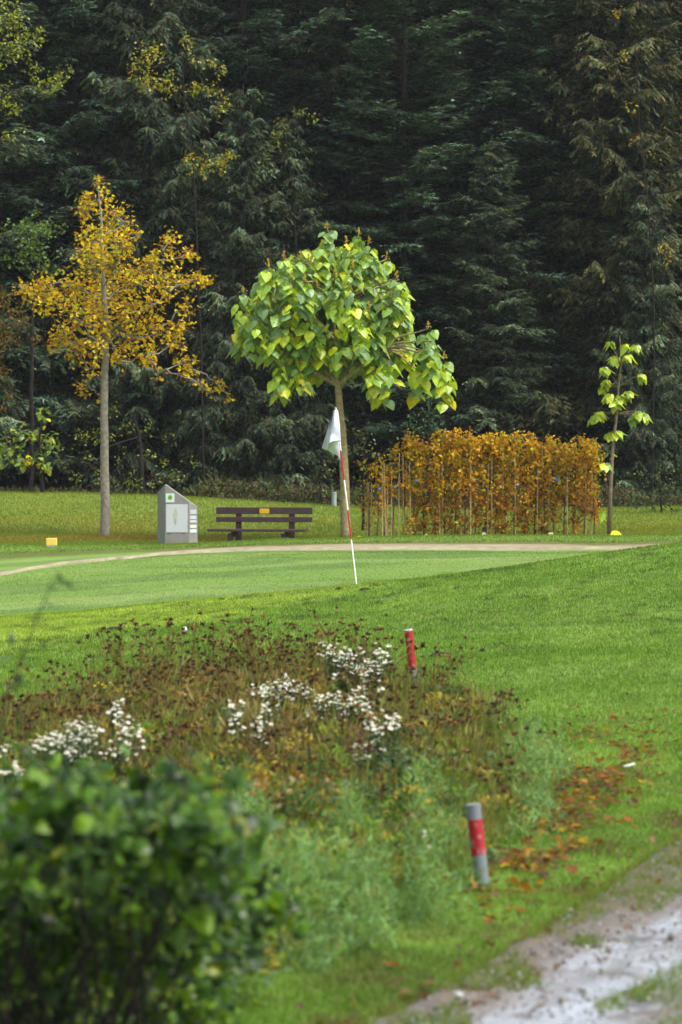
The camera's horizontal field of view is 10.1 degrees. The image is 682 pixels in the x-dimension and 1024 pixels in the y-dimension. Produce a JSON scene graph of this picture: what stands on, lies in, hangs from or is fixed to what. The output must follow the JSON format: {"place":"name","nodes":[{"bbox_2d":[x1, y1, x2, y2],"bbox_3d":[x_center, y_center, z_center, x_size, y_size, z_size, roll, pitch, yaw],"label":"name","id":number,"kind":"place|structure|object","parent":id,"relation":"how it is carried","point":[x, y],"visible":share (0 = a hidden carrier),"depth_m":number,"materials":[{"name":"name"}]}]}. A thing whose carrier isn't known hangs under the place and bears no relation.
{"place":"outdoors","nodes":[
{"label":"outdoors","id":0,"kind":"place"},
{"bbox_2d":[0,550,612,614],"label":"lawn grass","id":1,"kind":"structure","parent":0,"point":[297,571],"depth_m":58.42,"materials":[{"name":"plant"}]},
{"bbox_2d":[0,544,662,574],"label":"sand path","id":2,"kind":"structure","parent":0,"point":[431,547],"depth_m":63.60,"materials":[{"name":"sand"}]},
{"bbox_2d":[0,541,681,1023],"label":"fairway grass","id":3,"kind":"structure","parent":0,"point":[24,625],"depth_m":29.75,"materials":[{"name":"plant"}]},
{"bbox_2d":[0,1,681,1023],"bbox_3d":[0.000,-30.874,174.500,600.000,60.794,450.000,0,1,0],"label":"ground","id":4,"kind":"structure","parent":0,"point":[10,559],"depth_m":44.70,"materials":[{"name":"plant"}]},
{"bbox_2d":[0,744,25,785],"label":"aster clump","id":5,"kind":"object","parent":4,"relation":"on","point":[4,772],"visible":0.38,"depth_m":16.96,"materials":[{"name":"white plant"}]},
{"bbox_2d":[0,285,47,413],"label":"hazel tree","id":6,"kind":"object","parent":4,"relation":"on","point":[11,335],"visible":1,"depth_m":80.31,"materials":[{"name":"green plant"}]},
{"bbox_2d":[0,356,47,475],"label":"spruce tree","id":7,"kind":"object","parent":4,"relation":"on","point":[12,417],"visible":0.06,"depth_m":89.19,"materials":[{"name":"green plant"}]},
{"bbox_2d":[0,407,59,492],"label":"catalpa sapling tree","id":8,"kind":"object","parent":4,"relation":"on","point":[19,459],"visible":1,"depth_m":79.17,"materials":[{"name":"green plant"}]},
{"bbox_2d":[0,204,67,489],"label":"hazel tree","id":9,"kind":"object","parent":4,"relation":"on","point":[45,230],"visible":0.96,"depth_m":82.37,"materials":[{"name":"green plant"}]},
{"bbox_2d":[0,0,73,146],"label":"beech tree","id":10,"kind":"object","parent":4,"relation":"on","point":[17,52],"visible":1,"depth_m":84.61,"materials":[{"name":"green plant"}]},
{"bbox_2d":[46,538,56,546],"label":"tee marker","id":11,"kind":"object","parent":4,"relation":"on","point":[50,542],"visible":1,"depth_m":66.52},
{"bbox_2d":[4,3,102,192],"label":"spruce tree","id":12,"kind":"object","parent":4,"relation":"on","point":[68,95],"depth_m":98.54,"materials":[{"name":"green plant"}]},
{"bbox_2d":[0,0,109,485],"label":"larch tree","id":13,"kind":"object","parent":4,"relation":"on","point":[17,477],"visible":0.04,"depth_m":90.74,"materials":[{"name":"green plant"}]},
{"bbox_2d":[0,0,122,484],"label":"spruce tree","id":14,"kind":"object","parent":4,"relation":"on","point":[14,147],"visible":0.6,"depth_m":87.30,"materials":[{"name":"green plant"}]},
{"bbox_2d":[28,710,144,781],"bbox_3d":[-1.190,1.193,18.084,0.566,0.467,1.585,0,1,0],"label":"aster clump","id":15,"kind":"object","parent":4,"relation":"on","point":[78,749],"visible":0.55,"depth_m":17.81,"materials":[{"name":"white plant"}]},
{"bbox_2d":[94,677,111,698],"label":"yellow flower clump","id":16,"kind":"object","parent":4,"relation":"on","point":[103,687],"visible":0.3,"depth_m":23.27,"materials":[{"name":"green plant"}]},
{"bbox_2d":[0,0,215,486],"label":"spruce tree","id":17,"kind":"object","parent":4,"relation":"on","point":[73,124],"visible":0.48,"depth_m":88.21,"materials":[{"name":"green plant"}]},
{"bbox_2d":[106,699,124,740],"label":"aster clump","id":18,"kind":"object","parent":4,"relation":"on","point":[116,715],"visible":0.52,"depth_m":19.68,"materials":[{"name":"white plant"}]},
{"bbox_2d":[11,175,234,535],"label":"autumn maple tree","id":19,"kind":"object","parent":4,"relation":"on","point":[104,297],"visible":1,"depth_m":71.42,"materials":[{"name":"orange plant"}]},
{"bbox_2d":[22,0,229,340],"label":"spruce tree","id":20,"kind":"object","parent":4,"relation":"on","point":[96,57],"depth_m":97.17,"materials":[{"name":"green plant"}]},
{"bbox_2d":[55,401,197,493],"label":"bush","id":21,"kind":"object","parent":4,"relation":"on","point":[140,479],"visible":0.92,"depth_m":80.95,"materials":[{"name":"green plant"}]},
{"bbox_2d":[13,0,255,491],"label":"cypress tree","id":22,"kind":"object","parent":4,"relation":"on","point":[145,117],"visible":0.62,"depth_m":87.70,"materials":[{"name":"green plant"}]},
{"bbox_2d":[42,0,261,421],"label":"fir tree","id":23,"kind":"object","parent":4,"relation":"on","point":[197,22],"visible":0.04,"depth_m":93.94,"materials":[{"name":"green plant"}]},
{"bbox_2d":[0,570,319,1023],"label":"leafy bush","id":24,"kind":"object","parent":4,"relation":"on","point":[136,850],"visible":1,"depth_m":8.95,"materials":[{"name":"green plant"}]},
{"bbox_2d":[157,484,196,543],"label":"information board","id":25,"kind":"object","parent":4,"relation":"on","point":[176,517],"visible":0.98,"depth_m":67.62,"materials":[{"name":"concrete"}]},
{"bbox_2d":[127,25,239,487],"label":"beech tree","id":26,"kind":"object","parent":4,"relation":"on","point":[166,80],"visible":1,"depth_m":83.84,"materials":[{"name":"green plant"}]},
{"bbox_2d":[145,84,325,498],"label":"cypress tree","id":27,"kind":"object","parent":4,"relation":"on","point":[223,450],"visible":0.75,"depth_m":85.99,"materials":[{"name":"green plant"}]},
{"bbox_2d":[222,698,279,758],"bbox_3d":[-0.456,1.164,19.464,0.314,0.446,1.224,0,1,0],"label":"aster clump","id":28,"kind":"object","parent":4,"relation":"on","point":[233,723],"visible":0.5,"depth_m":19.24,"materials":[{"name":"white plant"}]},
{"bbox_2d":[110,0,393,472],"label":"spruce tree","id":29,"kind":"object","parent":4,"relation":"on","point":[244,65],"visible":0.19,"depth_m":90.19,"materials":[{"name":"green plant"}]},
{"bbox_2d":[177,0,328,319],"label":"spruce tree","id":30,"kind":"object","parent":4,"relation":"on","point":[209,24],"visible":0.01,"depth_m":97.87,"materials":[{"name":"green plant"}]},
{"bbox_2d":[207,507,312,540],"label":"park bench","id":31,"kind":"object","parent":4,"relation":"on","point":[239,519],"visible":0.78,"depth_m":69.34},
{"bbox_2d":[0,606,557,852],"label":"dry seed head weeds","id":32,"kind":"object","parent":4,"relation":"on","point":[250,650],"visible":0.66,"depth_m":21.51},
{"bbox_2d":[213,750,346,820],"bbox_3d":[-0.275,1.238,16.307,0.636,0.440,1.273,0,1,0],"label":"shrub","id":33,"kind":"object","parent":4,"relation":"on","point":[301,786],"visible":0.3,"depth_m":16.31,"materials":[{"name":"brown plant"}]},
{"bbox_2d":[252,673,313,718],"bbox_3d":[-0.325,1.136,21.777,0.370,0.435,1.329,0,1,0],"label":"aster clump","id":34,"kind":"object","parent":4,"relation":"on","point":[278,687],"visible":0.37,"depth_m":21.57,"materials":[{"name":"white plant"}]},
{"bbox_2d":[0,659,570,1019],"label":"weeds","id":35,"kind":"object","parent":4,"relation":"on","point":[239,758],"visible":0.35,"depth_m":18.14,"materials":[{"name":"green plant"}]},
{"bbox_2d":[255,106,324,473],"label":"beech tree","id":36,"kind":"object","parent":4,"relation":"on","point":[279,142],"visible":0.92,"depth_m":86.36,"materials":[{"name":"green plant"}]},
{"bbox_2d":[220,113,367,496],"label":"cypress tree","id":37,"kind":"object","parent":4,"relation":"on","point":[308,421],"visible":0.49,"depth_m":86.53,"materials":[{"name":"green plant"}]},
{"bbox_2d":[266,457,337,506],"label":"hawthorn bush","id":38,"kind":"object","parent":4,"relation":"on","point":[320,494],"visible":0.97,"depth_m":79.50,"materials":[{"name":"green plant"}]},
{"bbox_2d":[182,0,426,434],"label":"larch tree","id":39,"kind":"object","parent":4,"relation":"on","point":[292,24],"visible":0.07,"depth_m":93.19,"materials":[{"name":"green plant"}]},
{"bbox_2d":[331,492,336,505],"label":"marker post","id":40,"kind":"object","parent":4,"relation":"on","point":[334,498],"visible":0.94,"depth_m":78.96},
{"bbox_2d":[322,407,356,583],"bbox_3d":[-0.035,-0.180,46.144,0.429,2.155,0.229,0,1,12],"label":"golf flag","id":41,"kind":"object","parent":4,"relation":"on","point":[332,442],"visible":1,"depth_m":46.18,"materials":[{"name":"fabric"}]},
{"bbox_2d":[225,221,456,536],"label":"catalpa tree","id":42,"kind":"object","parent":4,"relation":"on","point":[344,315],"visible":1,"depth_m":69.27,"materials":[{"name":"green plant"}]},
{"bbox_2d":[0,472,681,507],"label":"undergrowth","id":43,"kind":"object","parent":4,"relation":"on","point":[242,489],"visible":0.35,"depth_m":80.19,"materials":[{"name":"plant"}]},
{"bbox_2d":[335,720,346,755],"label":"yellow flower clump","id":44,"kind":"object","parent":4,"relation":"on","point":[338,742],"visible":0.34,"depth_m":19.15,"materials":[{"name":"green plant"}]},
{"bbox_2d":[304,686,381,736],"bbox_3d":[0.008,1.165,20.611,0.448,0.435,1.389,0,1,0],"label":"aster clump","id":45,"kind":"object","parent":4,"relation":"on","point":[343,714],"visible":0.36,"depth_m":20.41,"materials":[{"name":"white plant"}]},
{"bbox_2d":[218,0,482,491],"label":"spruce tree","id":46,"kind":"object","parent":4,"relation":"on","point":[331,51],"visible":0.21,"depth_m":89.83,"materials":[{"name":"green plant"}]},
{"bbox_2d":[317,639,392,702],"bbox_3d":[0.082,1.041,22.797,0.453,0.595,1.280,0,1,0],"label":"aster clump","id":47,"kind":"object","parent":4,"relation":"on","point":[352,668],"visible":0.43,"depth_m":22.60,"materials":[{"name":"white plant"}]},
{"bbox_2d":[353,458,377,535],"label":"beech sapling tree","id":48,"kind":"object","parent":4,"relation":"on","point":[367,506],"visible":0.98,"depth_m":70.24,"materials":[{"name":"orange plant"}]},
{"bbox_2d":[348,429,391,530],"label":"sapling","id":49,"kind":"object","parent":4,"relation":"on","point":[363,493],"visible":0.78,"depth_m":73.49,"materials":[{"name":"orange plant"}]},
{"bbox_2d":[359,671,384,701],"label":"aster clump","id":50,"kind":"object","parent":4,"relation":"on","point":[364,689],"visible":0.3,"depth_m":21.91,"materials":[{"name":"white plant"}]},
{"bbox_2d":[358,449,390,535],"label":"beech sapling tree","id":51,"kind":"object","parent":4,"relation":"on","point":[379,507],"visible":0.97,"depth_m":69.94,"materials":[{"name":"orange plant"}]},
{"bbox_2d":[353,708,403,774],"bbox_3d":[0.176,1.188,18.702,0.266,0.415,1.157,0,1,0],"label":"aster clump","id":52,"kind":"object","parent":4,"relation":"on","point":[390,733],"visible":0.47,"depth_m":18.58,"materials":[{"name":"white plant"}]},
{"bbox_2d":[286,0,474,319],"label":"fir tree","id":53,"kind":"object","parent":4,"relation":"on","point":[362,56],"depth_m":97.35,"materials":[{"name":"green plant"}]},
{"bbox_2d":[371,451,396,535],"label":"beech sapling tree","id":54,"kind":"object","parent":4,"relation":"on","point":[385,484],"visible":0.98,"depth_m":70.03,"materials":[{"name":"orange plant"}]},
{"bbox_2d":[373,439,407,535],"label":"beech sapling tree","id":55,"kind":"object","parent":4,"relation":"on","point":[392,452],"visible":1,"depth_m":70.10,"materials":[{"name":"orange plant"}]},
{"bbox_2d":[389,442,415,534],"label":"beech sapling tree","id":56,"kind":"object","parent":4,"relation":"on","point":[404,469],"visible":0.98,"depth_m":70.12,"materials":[{"name":"orange plant"}]},
{"bbox_2d":[220,697,588,973],"bbox_3d":[0.096,1.236,16.956,1.964,0.478,9.406,0,1,9],"label":"feathery ground cover","id":57,"kind":"object","parent":4,"relation":"on","point":[323,944],"visible":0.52,"depth_m":13.80,"materials":[{"name":"green plant"}]},
{"bbox_2d":[306,2,505,204],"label":"spruce tree","id":58,"kind":"object","parent":4,"relation":"on","point":[417,61],"depth_m":102.93,"materials":[{"name":"green plant"}]},
{"bbox_2d":[266,0,546,487],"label":"fir tree","id":59,"kind":"object","parent":4,"relation":"on","point":[403,110],"visible":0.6,"depth_m":87.24,"materials":[{"name":"green plant"}]},
{"bbox_2d":[404,629,417,680],"bbox_3d":[0.482,1.038,26.021,0.112,0.491,0.060,0,1,0],"label":"boundary stake","id":60,"kind":"object","parent":4,"relation":"on","point":[408,633],"visible":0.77,"depth_m":26.00,"materials":[{"name":"red paint"}]},
{"bbox_2d":[397,428,428,535],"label":"beech sapling tree","id":61,"kind":"object","parent":4,"relation":"on","point":[416,463],"visible":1,"depth_m":70.09,"materials":[{"name":"orange plant"}]},
{"bbox_2d":[291,738,535,793],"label":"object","id":62,"kind":"object","parent":4,"relation":"on","point":[402,760],"visible":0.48,"depth_m":18.18,"materials":[{"name":"green plant"}]},
{"bbox_2d":[404,436,437,535],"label":"beech sapling tree","id":63,"kind":"object","parent":4,"relation":"on","point":[420,505],"visible":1,"depth_m":70.14,"materials":[{"name":"orange plant"}]},
{"bbox_2d":[400,404,450,506],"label":"sapling","id":64,"kind":"object","parent":4,"relation":"on","point":[428,425],"visible":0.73,"depth_m":78.47,"materials":[{"name":"orange plant"}]},
{"bbox_2d":[417,429,452,534],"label":"beech sapling tree","id":65,"kind":"object","parent":4,"relation":"on","point":[435,515],"visible":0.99,"depth_m":70.02,"materials":[{"name":"orange plant"}]},
{"bbox_2d":[429,651,449,656],"bbox_3d":[0.783,1.128,30.230,0.228,0.062,0.251,0,1,0],"label":"divot","id":66,"kind":"object","parent":4,"relation":"on","point":[438,654],"visible":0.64,"depth_m":30.20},
{"bbox_2d":[426,430,460,533],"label":"beech sapling tree","id":67,"kind":"object","parent":4,"relation":"on","point":[446,456],"visible":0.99,"depth_m":70.05,"materials":[{"name":"orange plant"}]},
{"bbox_2d":[329,0,558,446],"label":"larch tree","id":68,"kind":"object","parent":4,"relation":"on","point":[428,14],"visible":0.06,"depth_m":93.14,"materials":[{"name":"green plant"}]},
{"bbox_2d":[440,433,469,534],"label":"beech sapling tree","id":69,"kind":"object","parent":4,"relation":"on","point":[455,448],"visible":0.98,"depth_m":70.03,"materials":[{"name":"orange plant"}]},
{"bbox_2d":[449,426,482,534],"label":"beech sapling tree","id":70,"kind":"object","parent":4,"relation":"on","point":[465,493],"visible":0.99,"depth_m":69.95,"materials":[{"name":"orange plant"}]},
{"bbox_2d":[252,782,681,1023],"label":"track side grass","id":71,"kind":"structure","parent":4,"relation":"on","point":[372,969],"depth_m":12.69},
{"bbox_2d":[330,0,614,481],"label":"spruce tree","id":72,"kind":"object","parent":4,"relation":"on","point":[484,96],"visible":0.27,"depth_m":89.16,"materials":[{"name":"green plant"}]},
{"bbox_2d":[458,434,495,534],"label":"beech sapling tree","id":73,"kind":"object","parent":4,"relation":"on","point":[477,498],"visible":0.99,"depth_m":70.02,"materials":[{"name":"orange plant"}]},
{"bbox_2d":[465,803,489,886],"bbox_3d":[0.530,1.310,14.824,0.100,0.375,0.060,0,1,0],"label":"boundary stake","id":74,"kind":"object","parent":4,"relation":"on","point":[476,832],"visible":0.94,"depth_m":14.80,"materials":[{"name":"red paint"}]},
{"bbox_2d":[395,134,574,491],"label":"spruce tree","id":75,"kind":"object","parent":4,"relation":"on","point":[468,412],"visible":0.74,"depth_m":85.84,"materials":[{"name":"green plant"}]},
{"bbox_2d":[471,432,500,533],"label":"beech sapling tree","id":76,"kind":"object","parent":4,"relation":"on","point":[486,460],"visible":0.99,"depth_m":70.14,"materials":[{"name":"orange plant"}]},
{"bbox_2d":[292,693,681,1023],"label":"leaf litter","id":77,"kind":"object","parent":4,"relation":"on","point":[534,866],"visible":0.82,"depth_m":16.66,"materials":[{"name":"plant"}]},
{"bbox_2d":[482,432,510,534],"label":"beech sapling tree","id":78,"kind":"object","parent":4,"relation":"on","point":[499,475],"visible":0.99,"depth_m":70.09,"materials":[{"name":"orange plant"}]},
{"bbox_2d":[490,431,520,534],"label":"beech sapling tree","id":79,"kind":"object","parent":4,"relation":"on","point":[502,453],"visible":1,"depth_m":70.11,"materials":[{"name":"orange plant"}]},
{"bbox_2d":[497,429,527,534],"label":"beech sapling tree","id":80,"kind":"object","parent":4,"relation":"on","point":[513,437],"visible":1,"depth_m":70.09,"materials":[{"name":"orange plant"}]},
{"bbox_2d":[417,0,609,314],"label":"spruce tree","id":81,"kind":"object","parent":4,"relation":"on","point":[506,10],"visible":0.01,"depth_m":98.39,"materials":[{"name":"green plant"}]},
{"bbox_2d":[510,876,520,884],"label":"fallen leaf","id":82,"kind":"object","parent":4,"relation":"on","point":[515,880],"visible":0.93,"depth_m":14.82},
{"bbox_2d":[520,884,531,890],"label":"fallen leaf","id":83,"kind":"object","parent":4,"relation":"on","point":[524,886],"visible":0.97,"depth_m":14.63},
{"bbox_2d":[512,430,541,532],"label":"beech sapling tree","id":84,"kind":"object","parent":4,"relation":"on","point":[529,478],"visible":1,"depth_m":70.12,"materials":[{"name":"orange plant"}]},
{"bbox_2d":[518,431,551,534],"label":"beech sapling tree","id":85,"kind":"object","parent":4,"relation":"on","point":[528,452],"visible":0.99,"depth_m":70.16,"materials":[{"name":"orange plant"}]},
{"bbox_2d":[407,0,671,484],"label":"fir tree","id":86,"kind":"object","parent":4,"relation":"on","point":[554,20],"visible":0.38,"depth_m":87.67,"materials":[{"name":"green plant"}]},
{"bbox_2d":[531,434,559,533],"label":"beech sapling tree","id":87,"kind":"object","parent":4,"relation":"on","point":[543,466],"visible":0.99,"depth_m":70.14,"materials":[{"name":"orange plant"}]},
{"bbox_2d":[542,435,563,533],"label":"beech sapling tree","id":88,"kind":"object","parent":4,"relation":"on","point":[552,504],"visible":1,"depth_m":70.25,"materials":[{"name":"orange plant"}]},
{"bbox_2d":[545,440,577,533],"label":"beech sapling tree","id":89,"kind":"object","parent":4,"relation":"on","point":[563,462],"visible":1,"depth_m":70.04,"materials":[{"name":"orange plant"}]},
{"bbox_2d":[558,854,569,860],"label":"fallen leaf","id":90,"kind":"object","parent":4,"relation":"on","point":[566,856],"visible":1,"depth_m":15.57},
{"bbox_2d":[464,0,675,417],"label":"spruce tree","id":91,"kind":"object","parent":4,"relation":"on","point":[563,126],"visible":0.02,"depth_m":93.78,"materials":[{"name":"green plant"}]},
{"bbox_2d":[565,864,578,873],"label":"fallen leaf","id":92,"kind":"object","parent":4,"relation":"on","point":[572,868],"visible":0.97,"depth_m":15.19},
{"bbox_2d":[555,433,589,533],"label":"beech sapling tree","id":93,"kind":"object","parent":4,"relation":"on","point":[577,488],"visible":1,"depth_m":70.08,"materials":[{"name":"orange plant"}]},
{"bbox_2d":[481,0,681,488],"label":"larch tree","id":94,"kind":"object","parent":4,"relation":"on","point":[607,121],"visible":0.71,"depth_m":86.75,"materials":[{"name":"green plant"}]},
{"bbox_2d":[578,837,588,843],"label":"fallen leaf","id":95,"kind":"object","parent":4,"relation":"on","point":[582,839],"visible":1,"depth_m":16.15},
{"bbox_2d":[573,438,602,534],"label":"beech sapling tree","id":96,"kind":"object","parent":4,"relation":"on","point":[585,459],"visible":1,"depth_m":70.23,"materials":[{"name":"orange plant"}]},
{"bbox_2d":[581,437,606,533],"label":"beech sapling tree","id":97,"kind":"object","parent":4,"relation":"on","point":[595,453],"visible":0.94,"depth_m":70.22,"materials":[{"name":"orange plant"}]},
{"bbox_2d":[556,1,676,321],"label":"fir tree","id":98,"kind":"object","parent":4,"relation":"on","point":[656,17],"visible":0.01,"depth_m":97.31,"materials":[{"name":"green plant"}]},
{"bbox_2d":[587,341,652,533],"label":"thin sapling tree","id":99,"kind":"object","parent":4,"relation":"on","point":[615,405],"visible":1,"depth_m":69.46,"materials":[{"name":"green plant"}]},
{"bbox_2d":[559,0,681,493],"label":"spruce tree","id":100,"kind":"object","parent":4,"relation":"on","point":[677,213],"visible":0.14,"depth_m":89.21,"materials":[{"name":"green plant"}]},
{"bbox_2d":[577,169,681,499],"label":"cypress tree","id":101,"kind":"object","parent":4,"relation":"on","point":[641,437],"visible":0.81,"depth_m":85.11,"materials":[{"name":"green plant"}]},
{"bbox_2d":[612,6,671,492],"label":"beech tree","id":102,"kind":"object","parent":4,"relation":"on","point":[633,112],"visible":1,"depth_m":84.09,"materials":[{"name":"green plant"}]},
{"bbox_2d":[623,469,681,513],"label":"bramble bush","id":103,"kind":"object","parent":4,"relation":"on","point":[660,496],"visible":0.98,"depth_m":77.46,"materials":[{"name":"green plant"}]},
{"bbox_2d":[654,120,681,419],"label":"fir tree","id":104,"kind":"object","parent":4,"relation":"on","point":[679,122],"visible":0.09,"depth_m":88.37,"materials":[{"name":"green plant"}]},
{"bbox_2d":[0,490,681,554],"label":"verge grass","id":105,"kind":"structure","parent":0,"point":[122,540],"depth_m":73.75,"materials":[{"name":"plant"}]},
{"bbox_2d":[372,838,681,1023],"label":"track path","id":106,"kind":"structure","parent":0,"point":[580,979],"depth_m":12.32,"materials":[{"name":"gravel"}]},
{"bbox_2d":[373,830,681,1023],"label":"track edge grass","id":107,"kind":"structure","parent":0,"point":[577,905],"depth_m":12.40,"materials":[{"name":"plant"}]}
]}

